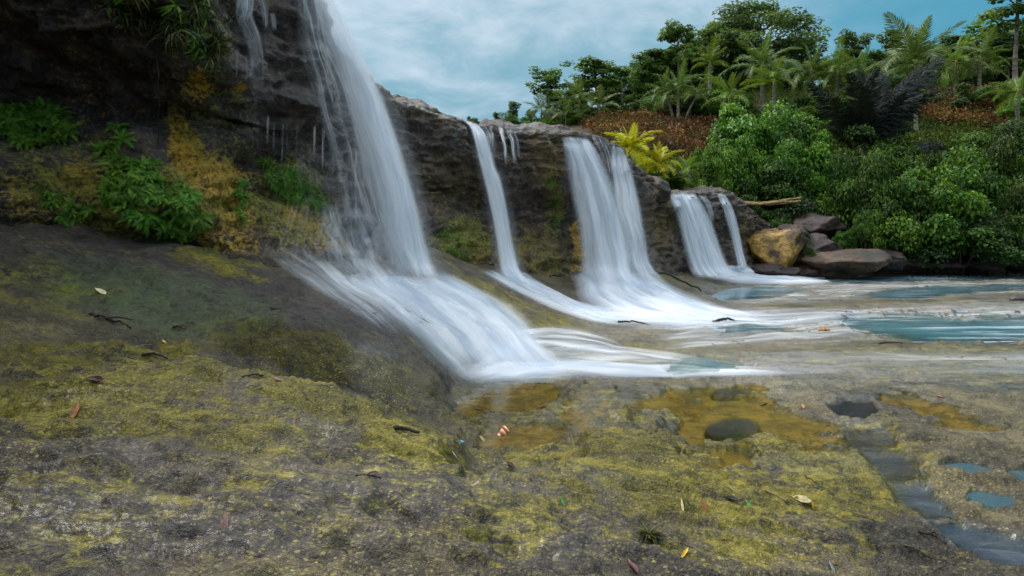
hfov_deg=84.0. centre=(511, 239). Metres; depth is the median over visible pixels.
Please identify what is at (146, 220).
fern
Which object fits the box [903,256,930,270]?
boulder
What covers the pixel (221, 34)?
hanging plant
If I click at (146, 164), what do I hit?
fern
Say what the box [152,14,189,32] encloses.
hanging plant
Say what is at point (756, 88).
bush
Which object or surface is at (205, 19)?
hanging plant
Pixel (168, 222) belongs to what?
fern
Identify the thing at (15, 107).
fern
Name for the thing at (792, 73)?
bush
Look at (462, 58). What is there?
sky
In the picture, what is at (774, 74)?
palm tree
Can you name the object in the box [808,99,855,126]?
bush
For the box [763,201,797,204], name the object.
bamboo pole
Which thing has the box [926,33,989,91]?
palm tree
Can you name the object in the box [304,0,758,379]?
waterfall
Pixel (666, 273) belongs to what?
log
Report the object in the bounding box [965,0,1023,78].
tropical tree
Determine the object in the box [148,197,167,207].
fern
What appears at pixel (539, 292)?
waterfall
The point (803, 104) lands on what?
bush
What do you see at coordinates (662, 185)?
boulder
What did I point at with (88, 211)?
fern
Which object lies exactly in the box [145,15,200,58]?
hanging plant
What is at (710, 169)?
bush
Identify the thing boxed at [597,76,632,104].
tropical tree
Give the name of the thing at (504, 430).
shell
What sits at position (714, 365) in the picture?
river water
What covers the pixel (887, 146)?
bush
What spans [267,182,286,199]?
grass tuft
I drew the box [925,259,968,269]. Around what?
boulder
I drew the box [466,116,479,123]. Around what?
rim plant
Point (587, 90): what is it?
tropical tree
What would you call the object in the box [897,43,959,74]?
tropical tree
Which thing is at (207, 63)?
hanging plant
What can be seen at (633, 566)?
fallen leaf
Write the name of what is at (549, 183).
grass tuft
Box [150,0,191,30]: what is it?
hanging plant
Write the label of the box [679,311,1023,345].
river water
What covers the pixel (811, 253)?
plant
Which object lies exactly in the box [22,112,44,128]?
fern
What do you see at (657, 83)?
tree
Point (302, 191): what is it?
grass tuft
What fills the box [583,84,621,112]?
palm tree
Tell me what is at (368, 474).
twig
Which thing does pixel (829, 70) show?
understorey tree
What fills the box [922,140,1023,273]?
shrub
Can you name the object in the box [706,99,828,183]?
bush
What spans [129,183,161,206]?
fern
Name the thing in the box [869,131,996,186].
bush
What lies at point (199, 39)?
hanging plant
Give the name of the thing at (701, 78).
bush
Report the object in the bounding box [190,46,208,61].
hanging plant
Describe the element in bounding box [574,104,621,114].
bush
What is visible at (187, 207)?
fern
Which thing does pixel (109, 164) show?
fern
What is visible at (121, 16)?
hanging plant
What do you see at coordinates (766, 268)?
boulder
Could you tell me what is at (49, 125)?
fern
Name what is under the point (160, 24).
hanging plant
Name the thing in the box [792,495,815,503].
fallen leaf
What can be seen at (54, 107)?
fern
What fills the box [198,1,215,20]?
hanging plant
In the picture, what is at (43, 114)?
fern
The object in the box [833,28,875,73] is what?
tropical tree
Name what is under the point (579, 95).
palm tree
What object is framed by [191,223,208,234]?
fern
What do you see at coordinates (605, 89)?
tropical tree
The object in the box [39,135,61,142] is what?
fern
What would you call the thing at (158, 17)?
hanging plant
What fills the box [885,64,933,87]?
understorey tree
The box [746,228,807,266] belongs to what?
boulder
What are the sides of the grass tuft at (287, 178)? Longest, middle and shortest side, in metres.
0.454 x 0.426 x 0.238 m
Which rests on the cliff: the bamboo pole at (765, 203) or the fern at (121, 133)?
the fern at (121, 133)
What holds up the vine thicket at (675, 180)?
on the hillside
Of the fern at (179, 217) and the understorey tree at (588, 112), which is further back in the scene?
the understorey tree at (588, 112)
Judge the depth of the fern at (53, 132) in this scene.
6.78 m
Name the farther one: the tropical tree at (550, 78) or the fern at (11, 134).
the tropical tree at (550, 78)
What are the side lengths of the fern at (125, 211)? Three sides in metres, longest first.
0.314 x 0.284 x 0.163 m
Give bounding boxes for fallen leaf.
[70,401,79,417]
[86,376,104,381]
[220,510,227,526]
[627,559,639,574]
[681,547,688,557]
[702,498,706,511]
[724,496,745,502]
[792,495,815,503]
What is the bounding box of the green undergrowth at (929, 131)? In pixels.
[538,82,1023,195]
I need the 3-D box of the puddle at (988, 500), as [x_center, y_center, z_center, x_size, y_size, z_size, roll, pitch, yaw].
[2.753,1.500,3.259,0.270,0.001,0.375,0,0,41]
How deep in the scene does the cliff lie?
8.19 m
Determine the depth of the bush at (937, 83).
57.85 m
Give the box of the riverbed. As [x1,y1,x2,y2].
[0,223,1023,575]
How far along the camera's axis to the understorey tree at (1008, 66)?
57.65 m
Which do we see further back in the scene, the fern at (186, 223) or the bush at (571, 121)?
the bush at (571, 121)
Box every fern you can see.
[0,110,27,133]
[0,118,21,130]
[0,127,26,141]
[3,99,28,115]
[4,110,27,128]
[4,128,33,142]
[6,111,40,128]
[7,133,37,149]
[8,111,37,130]
[9,101,31,117]
[9,131,46,147]
[11,102,39,114]
[11,103,42,114]
[14,133,39,149]
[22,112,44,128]
[24,98,41,116]
[28,96,58,111]
[28,99,48,110]
[31,128,51,145]
[32,105,60,124]
[35,187,54,200]
[37,112,64,128]
[37,192,59,210]
[38,115,64,136]
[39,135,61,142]
[40,102,74,119]
[41,114,73,125]
[42,196,61,207]
[43,192,65,204]
[45,127,63,137]
[50,129,74,146]
[53,120,82,141]
[54,213,69,225]
[56,214,75,225]
[58,211,79,225]
[61,194,81,214]
[61,207,77,217]
[66,210,86,226]
[68,212,87,225]
[78,200,97,220]
[86,140,115,158]
[91,156,122,176]
[93,180,117,189]
[94,192,116,209]
[95,139,111,153]
[96,167,125,189]
[96,186,114,199]
[98,181,119,198]
[99,154,120,161]
[99,179,122,192]
[99,185,118,206]
[100,137,125,155]
[101,175,119,182]
[103,185,123,209]
[104,122,130,133]
[105,181,136,203]
[106,150,124,162]
[107,163,133,177]
[109,127,137,147]
[111,197,142,215]
[112,177,141,190]
[112,183,132,201]
[113,175,145,197]
[114,157,139,166]
[116,172,147,187]
[116,201,140,221]
[116,205,145,230]
[117,180,148,205]
[120,193,136,204]
[122,158,150,172]
[122,197,144,211]
[125,187,148,197]
[126,170,156,182]
[126,172,154,188]
[126,212,157,232]
[127,155,156,170]
[129,183,151,201]
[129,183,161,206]
[130,177,152,196]
[131,209,155,231]
[133,219,160,237]
[141,158,163,173]
[141,211,161,223]
[143,214,169,234]
[145,214,164,224]
[147,171,165,186]
[148,176,170,188]
[148,180,162,205]
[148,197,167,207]
[149,216,169,233]
[150,199,175,209]
[151,185,165,205]
[154,220,168,240]
[160,197,177,216]
[160,212,173,225]
[161,189,182,203]
[162,216,177,232]
[162,218,191,237]
[163,194,186,212]
[163,218,182,239]
[164,182,186,196]
[168,205,188,216]
[168,205,195,226]
[169,192,194,212]
[169,224,197,242]
[171,176,190,188]
[171,183,198,202]
[172,198,199,219]
[173,227,189,234]
[173,233,192,244]
[180,212,199,227]
[183,186,204,203]
[187,211,211,234]
[190,206,214,231]
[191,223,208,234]
[229,204,241,211]
[235,178,246,187]
[241,191,251,201]
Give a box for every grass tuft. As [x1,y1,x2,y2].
[249,156,272,169]
[256,154,276,167]
[261,173,275,189]
[262,169,285,186]
[264,168,279,183]
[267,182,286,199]
[274,166,289,183]
[277,191,298,204]
[279,169,293,193]
[282,181,297,195]
[286,163,303,180]
[289,170,306,189]
[289,196,306,208]
[290,187,307,198]
[292,191,308,206]
[294,177,312,197]
[298,191,313,202]
[303,179,318,188]
[305,199,321,213]
[306,181,323,196]
[306,196,320,210]
[308,193,322,201]
[317,193,330,206]
[451,233,465,241]
[546,180,556,186]
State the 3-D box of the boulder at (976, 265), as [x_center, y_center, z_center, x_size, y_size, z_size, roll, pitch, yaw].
[19.800,1.103,24.345,2.032,0.567,1.816,0,0,26]
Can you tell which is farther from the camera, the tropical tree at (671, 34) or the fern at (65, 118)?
the tropical tree at (671, 34)
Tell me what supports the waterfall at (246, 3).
attached to the cliff
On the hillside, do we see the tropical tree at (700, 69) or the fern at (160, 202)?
the tropical tree at (700, 69)
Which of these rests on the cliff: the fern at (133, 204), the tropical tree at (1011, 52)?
the fern at (133, 204)
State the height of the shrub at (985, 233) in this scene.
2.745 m
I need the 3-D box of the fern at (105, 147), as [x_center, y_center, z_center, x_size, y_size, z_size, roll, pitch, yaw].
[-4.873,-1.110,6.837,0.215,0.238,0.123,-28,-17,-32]
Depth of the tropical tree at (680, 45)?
58.74 m
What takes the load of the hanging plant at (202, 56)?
hanging from the cliff
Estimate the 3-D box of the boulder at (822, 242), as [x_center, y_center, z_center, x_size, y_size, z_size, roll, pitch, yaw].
[12.655,0.467,23.755,1.926,1.515,1.575,0,0,-19]
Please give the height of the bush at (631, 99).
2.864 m
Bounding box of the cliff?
[0,0,773,276]
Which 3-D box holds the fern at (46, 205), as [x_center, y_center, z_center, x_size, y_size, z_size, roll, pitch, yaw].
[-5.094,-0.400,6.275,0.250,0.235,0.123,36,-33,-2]
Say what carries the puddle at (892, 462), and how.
on the riverbed
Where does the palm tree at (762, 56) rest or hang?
on the hillside
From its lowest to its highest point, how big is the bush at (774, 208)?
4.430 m
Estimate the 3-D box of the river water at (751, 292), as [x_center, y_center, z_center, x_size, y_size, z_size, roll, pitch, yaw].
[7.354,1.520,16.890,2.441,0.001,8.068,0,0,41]
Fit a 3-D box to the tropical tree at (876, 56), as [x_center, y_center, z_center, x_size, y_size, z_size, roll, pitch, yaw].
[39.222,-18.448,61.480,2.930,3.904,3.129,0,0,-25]
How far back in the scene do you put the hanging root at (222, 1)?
7.07 m
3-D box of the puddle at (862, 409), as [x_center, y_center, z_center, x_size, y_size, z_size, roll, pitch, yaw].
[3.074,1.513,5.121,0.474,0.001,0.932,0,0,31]
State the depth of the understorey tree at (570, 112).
46.75 m
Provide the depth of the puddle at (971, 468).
3.74 m
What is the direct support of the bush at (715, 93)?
on the hillside
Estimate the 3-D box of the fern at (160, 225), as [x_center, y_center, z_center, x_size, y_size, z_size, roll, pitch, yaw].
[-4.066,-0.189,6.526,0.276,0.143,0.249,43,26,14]
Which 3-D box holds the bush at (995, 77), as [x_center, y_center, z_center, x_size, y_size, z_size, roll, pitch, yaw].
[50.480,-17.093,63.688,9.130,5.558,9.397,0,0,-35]
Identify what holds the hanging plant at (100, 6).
hanging from the cliff
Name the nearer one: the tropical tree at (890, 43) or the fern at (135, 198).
the fern at (135, 198)
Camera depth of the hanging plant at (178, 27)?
6.46 m
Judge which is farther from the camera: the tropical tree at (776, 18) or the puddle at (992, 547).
the tropical tree at (776, 18)
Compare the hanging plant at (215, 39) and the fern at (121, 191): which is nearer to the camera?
the fern at (121, 191)
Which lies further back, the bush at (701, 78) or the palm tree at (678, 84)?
the bush at (701, 78)
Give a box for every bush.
[496,111,529,124]
[521,117,557,124]
[539,106,582,121]
[561,115,584,124]
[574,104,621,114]
[596,94,651,112]
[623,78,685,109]
[662,70,723,93]
[664,91,718,117]
[695,57,758,96]
[704,89,760,117]
[712,43,786,92]
[733,137,818,210]
[733,163,824,217]
[752,206,794,227]
[766,94,825,122]
[767,67,839,90]
[769,111,828,139]
[771,175,832,215]
[805,78,852,94]
[805,155,854,214]
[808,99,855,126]
[823,189,860,248]
[838,72,889,85]
[840,122,927,187]
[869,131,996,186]
[882,60,943,89]
[918,82,993,109]
[935,59,987,87]
[938,55,1007,84]
[954,78,1023,111]
[955,116,1023,175]
[970,52,1023,84]
[994,97,1023,118]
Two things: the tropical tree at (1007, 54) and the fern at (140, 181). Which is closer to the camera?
the fern at (140, 181)
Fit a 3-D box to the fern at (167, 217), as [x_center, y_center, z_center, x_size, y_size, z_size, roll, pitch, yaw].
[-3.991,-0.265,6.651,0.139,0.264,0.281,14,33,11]
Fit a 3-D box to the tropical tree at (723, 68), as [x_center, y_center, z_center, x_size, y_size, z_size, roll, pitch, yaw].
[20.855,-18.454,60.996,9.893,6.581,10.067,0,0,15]
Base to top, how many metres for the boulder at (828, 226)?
1.384 m
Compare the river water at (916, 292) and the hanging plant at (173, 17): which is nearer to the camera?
the hanging plant at (173, 17)
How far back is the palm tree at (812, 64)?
47.96 m
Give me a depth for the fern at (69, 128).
6.81 m
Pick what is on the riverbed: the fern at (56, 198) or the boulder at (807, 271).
the boulder at (807, 271)
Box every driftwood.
[88,313,133,328]
[393,425,419,433]
[712,317,735,321]
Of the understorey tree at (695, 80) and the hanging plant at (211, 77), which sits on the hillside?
the understorey tree at (695, 80)
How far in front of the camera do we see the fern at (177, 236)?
6.77 m
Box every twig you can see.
[142,352,167,358]
[172,324,185,329]
[242,373,263,377]
[355,471,380,477]
[618,320,650,324]
[659,536,693,547]
[765,490,788,504]
[805,475,833,495]
[903,544,929,556]
[917,530,946,543]
[926,565,946,574]
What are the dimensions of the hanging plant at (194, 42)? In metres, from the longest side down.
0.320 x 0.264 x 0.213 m
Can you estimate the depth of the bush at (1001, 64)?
59.44 m
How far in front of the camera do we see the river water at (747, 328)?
9.74 m
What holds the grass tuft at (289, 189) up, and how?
on the cliff
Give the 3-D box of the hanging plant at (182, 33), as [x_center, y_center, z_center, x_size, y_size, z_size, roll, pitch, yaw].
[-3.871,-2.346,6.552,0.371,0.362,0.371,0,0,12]
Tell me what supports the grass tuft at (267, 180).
on the cliff
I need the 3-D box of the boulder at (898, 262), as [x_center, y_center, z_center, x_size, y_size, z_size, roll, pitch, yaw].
[15.692,0.898,23.883,2.494,1.034,1.866,0,0,-23]
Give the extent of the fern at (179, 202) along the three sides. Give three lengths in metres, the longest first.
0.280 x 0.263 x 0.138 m
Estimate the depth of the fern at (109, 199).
6.18 m
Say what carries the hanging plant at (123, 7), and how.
hanging from the cliff
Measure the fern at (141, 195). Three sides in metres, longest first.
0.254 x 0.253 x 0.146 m
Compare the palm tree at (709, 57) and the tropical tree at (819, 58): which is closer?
the palm tree at (709, 57)
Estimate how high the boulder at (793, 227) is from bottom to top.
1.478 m
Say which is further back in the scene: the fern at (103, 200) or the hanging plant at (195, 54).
the hanging plant at (195, 54)
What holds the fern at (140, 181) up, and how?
on the cliff
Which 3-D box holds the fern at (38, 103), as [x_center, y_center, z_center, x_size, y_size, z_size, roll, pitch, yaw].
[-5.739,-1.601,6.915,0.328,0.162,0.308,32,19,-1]
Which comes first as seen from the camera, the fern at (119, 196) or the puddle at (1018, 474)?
the puddle at (1018, 474)
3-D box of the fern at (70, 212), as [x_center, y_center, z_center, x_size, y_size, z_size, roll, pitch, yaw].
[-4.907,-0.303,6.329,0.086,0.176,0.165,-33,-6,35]
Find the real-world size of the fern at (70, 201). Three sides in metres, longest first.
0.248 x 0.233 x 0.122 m
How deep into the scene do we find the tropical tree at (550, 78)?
49.46 m
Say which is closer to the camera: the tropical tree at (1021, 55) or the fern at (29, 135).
the fern at (29, 135)
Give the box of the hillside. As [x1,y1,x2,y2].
[556,86,1005,270]
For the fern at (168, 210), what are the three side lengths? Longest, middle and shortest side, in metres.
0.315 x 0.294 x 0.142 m
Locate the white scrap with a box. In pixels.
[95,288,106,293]
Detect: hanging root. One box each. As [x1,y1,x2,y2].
[153,32,159,143]
[221,0,229,22]
[228,0,236,21]
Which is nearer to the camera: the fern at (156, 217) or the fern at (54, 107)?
the fern at (156, 217)
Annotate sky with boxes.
[324,0,1023,122]
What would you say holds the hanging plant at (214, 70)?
hanging from the cliff
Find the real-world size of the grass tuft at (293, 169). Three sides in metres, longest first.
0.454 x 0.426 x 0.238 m
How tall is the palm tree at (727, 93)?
4.736 m
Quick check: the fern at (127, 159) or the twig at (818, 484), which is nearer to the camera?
the twig at (818, 484)
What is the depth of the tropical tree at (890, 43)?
59.91 m
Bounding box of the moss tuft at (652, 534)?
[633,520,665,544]
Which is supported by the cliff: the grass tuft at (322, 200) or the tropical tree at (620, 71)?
the grass tuft at (322, 200)
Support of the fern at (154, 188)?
attached to the cliff
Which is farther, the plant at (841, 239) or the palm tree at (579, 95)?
the palm tree at (579, 95)
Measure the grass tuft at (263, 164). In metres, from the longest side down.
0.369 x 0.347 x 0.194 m
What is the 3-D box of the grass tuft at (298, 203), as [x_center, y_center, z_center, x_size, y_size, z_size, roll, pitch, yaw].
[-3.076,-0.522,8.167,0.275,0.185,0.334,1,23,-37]
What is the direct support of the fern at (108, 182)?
on the cliff
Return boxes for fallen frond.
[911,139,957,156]
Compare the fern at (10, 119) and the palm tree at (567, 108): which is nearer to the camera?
the fern at (10, 119)
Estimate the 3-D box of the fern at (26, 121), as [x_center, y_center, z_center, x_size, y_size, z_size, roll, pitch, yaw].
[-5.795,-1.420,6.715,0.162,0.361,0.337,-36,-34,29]
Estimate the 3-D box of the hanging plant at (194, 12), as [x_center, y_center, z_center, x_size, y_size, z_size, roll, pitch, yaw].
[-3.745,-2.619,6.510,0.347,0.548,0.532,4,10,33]
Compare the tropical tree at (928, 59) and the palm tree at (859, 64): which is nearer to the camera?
the palm tree at (859, 64)
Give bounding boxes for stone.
[818,327,829,331]
[1010,296,1023,300]
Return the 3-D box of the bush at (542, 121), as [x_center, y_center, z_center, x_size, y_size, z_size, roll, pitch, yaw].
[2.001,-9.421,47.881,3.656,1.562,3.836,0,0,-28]
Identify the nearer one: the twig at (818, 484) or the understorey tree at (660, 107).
the twig at (818, 484)
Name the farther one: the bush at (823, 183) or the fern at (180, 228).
the bush at (823, 183)
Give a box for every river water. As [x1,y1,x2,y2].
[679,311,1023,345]
[698,361,729,370]
[711,285,803,299]
[714,325,787,332]
[820,272,1023,282]
[855,283,1023,298]
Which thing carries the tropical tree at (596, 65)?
on the hillside
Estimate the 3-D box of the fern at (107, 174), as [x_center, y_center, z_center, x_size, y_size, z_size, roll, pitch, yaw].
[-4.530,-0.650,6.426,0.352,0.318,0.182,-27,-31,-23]
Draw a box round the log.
[645,266,701,290]
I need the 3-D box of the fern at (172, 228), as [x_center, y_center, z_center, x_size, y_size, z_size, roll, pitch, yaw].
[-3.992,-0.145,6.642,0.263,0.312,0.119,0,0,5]
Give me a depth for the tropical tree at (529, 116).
50.96 m
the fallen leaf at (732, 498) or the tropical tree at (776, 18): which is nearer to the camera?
the fallen leaf at (732, 498)
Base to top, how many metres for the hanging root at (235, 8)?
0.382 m
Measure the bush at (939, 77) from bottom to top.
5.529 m
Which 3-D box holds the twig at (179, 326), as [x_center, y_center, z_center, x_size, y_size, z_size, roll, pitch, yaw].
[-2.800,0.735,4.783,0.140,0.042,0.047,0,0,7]
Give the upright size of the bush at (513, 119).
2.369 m
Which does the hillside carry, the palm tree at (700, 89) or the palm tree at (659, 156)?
the palm tree at (700, 89)
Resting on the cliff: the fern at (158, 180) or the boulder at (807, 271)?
the fern at (158, 180)
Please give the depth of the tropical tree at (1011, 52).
59.91 m
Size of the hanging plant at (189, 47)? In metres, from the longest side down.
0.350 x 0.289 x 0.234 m
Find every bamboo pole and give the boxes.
[744,197,801,202]
[745,200,800,205]
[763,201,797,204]
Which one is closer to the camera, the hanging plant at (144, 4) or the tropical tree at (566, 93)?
the hanging plant at (144, 4)
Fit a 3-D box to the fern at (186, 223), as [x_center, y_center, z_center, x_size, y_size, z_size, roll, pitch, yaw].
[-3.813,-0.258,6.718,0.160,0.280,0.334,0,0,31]
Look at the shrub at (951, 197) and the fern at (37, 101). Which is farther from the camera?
the shrub at (951, 197)
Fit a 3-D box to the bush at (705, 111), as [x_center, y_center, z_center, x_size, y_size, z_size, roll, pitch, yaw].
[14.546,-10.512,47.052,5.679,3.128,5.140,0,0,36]
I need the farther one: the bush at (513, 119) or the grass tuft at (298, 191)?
the bush at (513, 119)
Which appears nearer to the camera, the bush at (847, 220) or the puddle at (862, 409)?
the puddle at (862, 409)
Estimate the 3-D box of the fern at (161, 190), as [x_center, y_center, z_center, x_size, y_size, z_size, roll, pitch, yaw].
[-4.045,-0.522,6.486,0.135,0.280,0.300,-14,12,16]
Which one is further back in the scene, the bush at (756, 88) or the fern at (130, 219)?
the bush at (756, 88)
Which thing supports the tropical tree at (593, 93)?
on the hillside
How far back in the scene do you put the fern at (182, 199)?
6.58 m
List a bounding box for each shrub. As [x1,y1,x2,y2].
[812,144,921,256]
[853,163,1000,273]
[855,182,943,271]
[901,211,1023,274]
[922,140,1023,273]
[963,213,1023,274]
[977,130,1023,272]
[1003,129,1023,219]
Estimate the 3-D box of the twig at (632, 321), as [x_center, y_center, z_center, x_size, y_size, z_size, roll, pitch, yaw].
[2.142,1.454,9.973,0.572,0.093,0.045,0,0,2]
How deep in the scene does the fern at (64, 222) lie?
6.31 m
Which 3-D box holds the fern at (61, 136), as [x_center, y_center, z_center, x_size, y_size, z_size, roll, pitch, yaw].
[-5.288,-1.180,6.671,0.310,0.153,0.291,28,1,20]
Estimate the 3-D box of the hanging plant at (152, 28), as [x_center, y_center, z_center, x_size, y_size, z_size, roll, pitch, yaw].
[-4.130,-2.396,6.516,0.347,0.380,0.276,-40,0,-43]
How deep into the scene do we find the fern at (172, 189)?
6.59 m
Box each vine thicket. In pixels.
[643,170,688,188]
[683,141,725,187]
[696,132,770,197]
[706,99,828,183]
[770,126,834,187]
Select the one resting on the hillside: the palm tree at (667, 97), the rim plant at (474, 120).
the palm tree at (667, 97)
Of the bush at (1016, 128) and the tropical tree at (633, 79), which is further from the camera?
the tropical tree at (633, 79)
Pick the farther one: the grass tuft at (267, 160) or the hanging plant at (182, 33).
the grass tuft at (267, 160)
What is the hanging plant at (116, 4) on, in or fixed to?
hanging from the cliff
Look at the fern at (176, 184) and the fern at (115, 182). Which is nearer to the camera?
the fern at (115, 182)
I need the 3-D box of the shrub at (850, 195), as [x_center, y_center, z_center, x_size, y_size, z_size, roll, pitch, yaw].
[16.492,-1.652,26.610,4.549,5.783,4.800,0,0,38]
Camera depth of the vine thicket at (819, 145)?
28.99 m
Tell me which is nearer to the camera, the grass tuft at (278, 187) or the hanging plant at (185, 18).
the hanging plant at (185, 18)
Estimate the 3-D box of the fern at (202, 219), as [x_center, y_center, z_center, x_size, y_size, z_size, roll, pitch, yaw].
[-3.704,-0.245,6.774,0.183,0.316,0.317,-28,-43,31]
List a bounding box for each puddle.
[707,420,759,436]
[712,390,745,395]
[829,401,878,418]
[865,438,886,440]
[876,454,912,470]
[905,487,937,510]
[946,463,992,472]
[948,530,1023,562]
[968,492,1015,507]
[1007,470,1023,480]
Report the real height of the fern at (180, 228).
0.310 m
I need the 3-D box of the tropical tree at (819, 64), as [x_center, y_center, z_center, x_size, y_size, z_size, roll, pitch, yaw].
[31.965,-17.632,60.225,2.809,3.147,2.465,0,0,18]
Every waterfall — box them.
[237,0,265,37]
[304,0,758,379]
[468,122,630,322]
[570,139,823,326]
[672,194,826,283]
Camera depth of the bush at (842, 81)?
56.20 m
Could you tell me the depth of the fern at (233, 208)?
7.49 m
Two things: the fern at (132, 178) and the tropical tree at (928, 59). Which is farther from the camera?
the tropical tree at (928, 59)
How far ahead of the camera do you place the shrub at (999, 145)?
25.41 m
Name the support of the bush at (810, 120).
on the hillside
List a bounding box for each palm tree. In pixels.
[523,92,561,121]
[548,100,579,125]
[557,76,602,117]
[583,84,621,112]
[604,122,663,171]
[636,141,683,176]
[642,67,684,116]
[653,59,705,117]
[675,151,703,186]
[679,80,713,117]
[691,33,730,115]
[701,71,763,108]
[718,29,802,116]
[739,56,802,113]
[778,43,847,97]
[805,37,861,95]
[806,54,946,157]
[829,45,879,99]
[859,11,980,131]
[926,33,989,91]
[949,25,1009,89]
[977,71,1023,122]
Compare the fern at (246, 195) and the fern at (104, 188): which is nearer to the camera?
the fern at (104, 188)
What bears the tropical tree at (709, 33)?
on the hillside
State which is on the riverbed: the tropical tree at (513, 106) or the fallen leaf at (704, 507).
the fallen leaf at (704, 507)
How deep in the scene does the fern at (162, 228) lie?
6.49 m
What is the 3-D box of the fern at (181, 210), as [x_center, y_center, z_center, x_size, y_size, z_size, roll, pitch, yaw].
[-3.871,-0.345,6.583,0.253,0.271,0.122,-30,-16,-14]
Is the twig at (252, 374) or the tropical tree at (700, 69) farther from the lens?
the tropical tree at (700, 69)
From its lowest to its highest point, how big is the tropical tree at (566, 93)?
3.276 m
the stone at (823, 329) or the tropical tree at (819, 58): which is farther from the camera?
the tropical tree at (819, 58)
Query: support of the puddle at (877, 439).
on the riverbed
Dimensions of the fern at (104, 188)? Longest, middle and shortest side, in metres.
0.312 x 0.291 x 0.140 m
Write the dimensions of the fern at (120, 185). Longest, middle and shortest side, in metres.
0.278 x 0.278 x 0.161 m
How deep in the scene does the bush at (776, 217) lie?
26.46 m
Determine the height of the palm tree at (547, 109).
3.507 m
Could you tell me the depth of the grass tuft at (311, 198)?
8.67 m
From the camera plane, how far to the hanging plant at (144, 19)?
6.40 m
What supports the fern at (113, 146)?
on the cliff
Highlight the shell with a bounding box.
[497,426,508,437]
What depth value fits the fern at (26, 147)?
6.41 m
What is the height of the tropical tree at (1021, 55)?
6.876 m
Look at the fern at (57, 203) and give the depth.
6.27 m
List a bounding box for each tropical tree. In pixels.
[492,111,500,119]
[507,101,521,116]
[524,66,574,117]
[525,108,536,121]
[543,89,575,113]
[559,55,622,110]
[569,78,607,103]
[572,88,591,108]
[596,77,623,104]
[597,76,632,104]
[602,65,644,107]
[624,59,654,93]
[628,57,659,95]
[630,48,691,85]
[643,46,678,81]
[655,18,702,80]
[667,41,724,73]
[671,36,750,75]
[679,17,772,66]
[685,46,706,85]
[689,0,832,67]
[765,36,827,70]
[808,56,829,76]
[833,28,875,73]
[863,49,887,70]
[876,28,910,76]
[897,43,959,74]
[920,53,946,66]
[926,34,983,62]
[952,22,1018,56]
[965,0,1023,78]
[974,37,1023,65]
[1006,25,1023,58]
[1007,26,1023,54]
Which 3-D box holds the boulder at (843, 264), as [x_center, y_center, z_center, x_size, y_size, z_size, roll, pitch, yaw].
[13.253,1.019,22.566,3.786,1.319,2.743,0,0,-6]
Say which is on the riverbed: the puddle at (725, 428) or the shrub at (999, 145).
the puddle at (725, 428)
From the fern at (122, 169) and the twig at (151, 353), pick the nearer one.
the twig at (151, 353)
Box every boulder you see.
[652,176,670,202]
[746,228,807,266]
[750,262,800,275]
[776,224,809,237]
[791,212,846,239]
[795,249,892,278]
[795,264,820,277]
[801,233,842,251]
[870,249,906,272]
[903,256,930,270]
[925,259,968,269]
[961,259,1004,271]
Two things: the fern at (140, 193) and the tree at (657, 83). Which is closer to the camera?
the fern at (140, 193)
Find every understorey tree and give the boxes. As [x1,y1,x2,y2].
[563,106,576,124]
[575,109,597,117]
[604,104,617,112]
[627,100,640,111]
[639,95,662,110]
[651,95,688,113]
[676,74,715,95]
[684,94,707,115]
[702,80,720,95]
[781,68,820,88]
[814,67,841,88]
[817,80,834,96]
[863,59,882,78]
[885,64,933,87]
[948,63,1000,87]
[990,57,1023,80]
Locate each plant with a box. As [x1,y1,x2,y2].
[92,0,118,20]
[92,0,138,29]
[110,6,143,34]
[110,10,146,38]
[113,0,138,19]
[117,0,158,14]
[118,0,157,13]
[127,11,159,38]
[127,12,154,32]
[135,0,156,12]
[137,19,162,43]
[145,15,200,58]
[147,12,188,41]
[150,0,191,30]
[151,16,176,39]
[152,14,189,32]
[153,0,187,26]
[156,20,190,52]
[159,19,191,43]
[163,17,196,49]
[165,0,208,33]
[165,7,190,28]
[165,30,190,55]
[175,19,210,52]
[177,0,222,29]
[178,22,211,53]
[182,35,203,50]
[184,43,199,59]
[187,42,204,67]
[188,1,217,30]
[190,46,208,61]
[194,48,208,59]
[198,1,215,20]
[200,19,238,59]
[200,53,227,75]
[200,54,221,80]
[200,59,219,86]
[202,20,239,59]
[203,48,226,63]
[205,31,228,52]
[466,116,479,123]
[797,245,819,257]
[831,230,858,248]
[850,210,877,239]
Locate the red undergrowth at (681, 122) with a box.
[577,81,1023,160]
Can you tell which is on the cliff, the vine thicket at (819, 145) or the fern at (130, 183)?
the fern at (130, 183)
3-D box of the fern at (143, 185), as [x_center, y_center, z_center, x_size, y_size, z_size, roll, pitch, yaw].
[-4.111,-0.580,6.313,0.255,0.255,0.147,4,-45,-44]
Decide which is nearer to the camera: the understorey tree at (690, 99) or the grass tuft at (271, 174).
the grass tuft at (271, 174)
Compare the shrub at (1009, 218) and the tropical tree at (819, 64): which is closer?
the shrub at (1009, 218)
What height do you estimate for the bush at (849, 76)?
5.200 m
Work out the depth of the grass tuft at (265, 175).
8.05 m
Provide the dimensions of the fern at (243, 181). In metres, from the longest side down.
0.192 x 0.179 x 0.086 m
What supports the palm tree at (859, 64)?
on the hillside
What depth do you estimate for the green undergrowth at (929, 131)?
42.12 m
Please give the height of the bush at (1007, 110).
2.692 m
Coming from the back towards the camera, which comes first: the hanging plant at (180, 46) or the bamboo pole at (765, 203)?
the bamboo pole at (765, 203)
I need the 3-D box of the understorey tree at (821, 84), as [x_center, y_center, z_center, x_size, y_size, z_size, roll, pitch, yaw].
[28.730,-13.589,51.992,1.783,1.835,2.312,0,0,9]

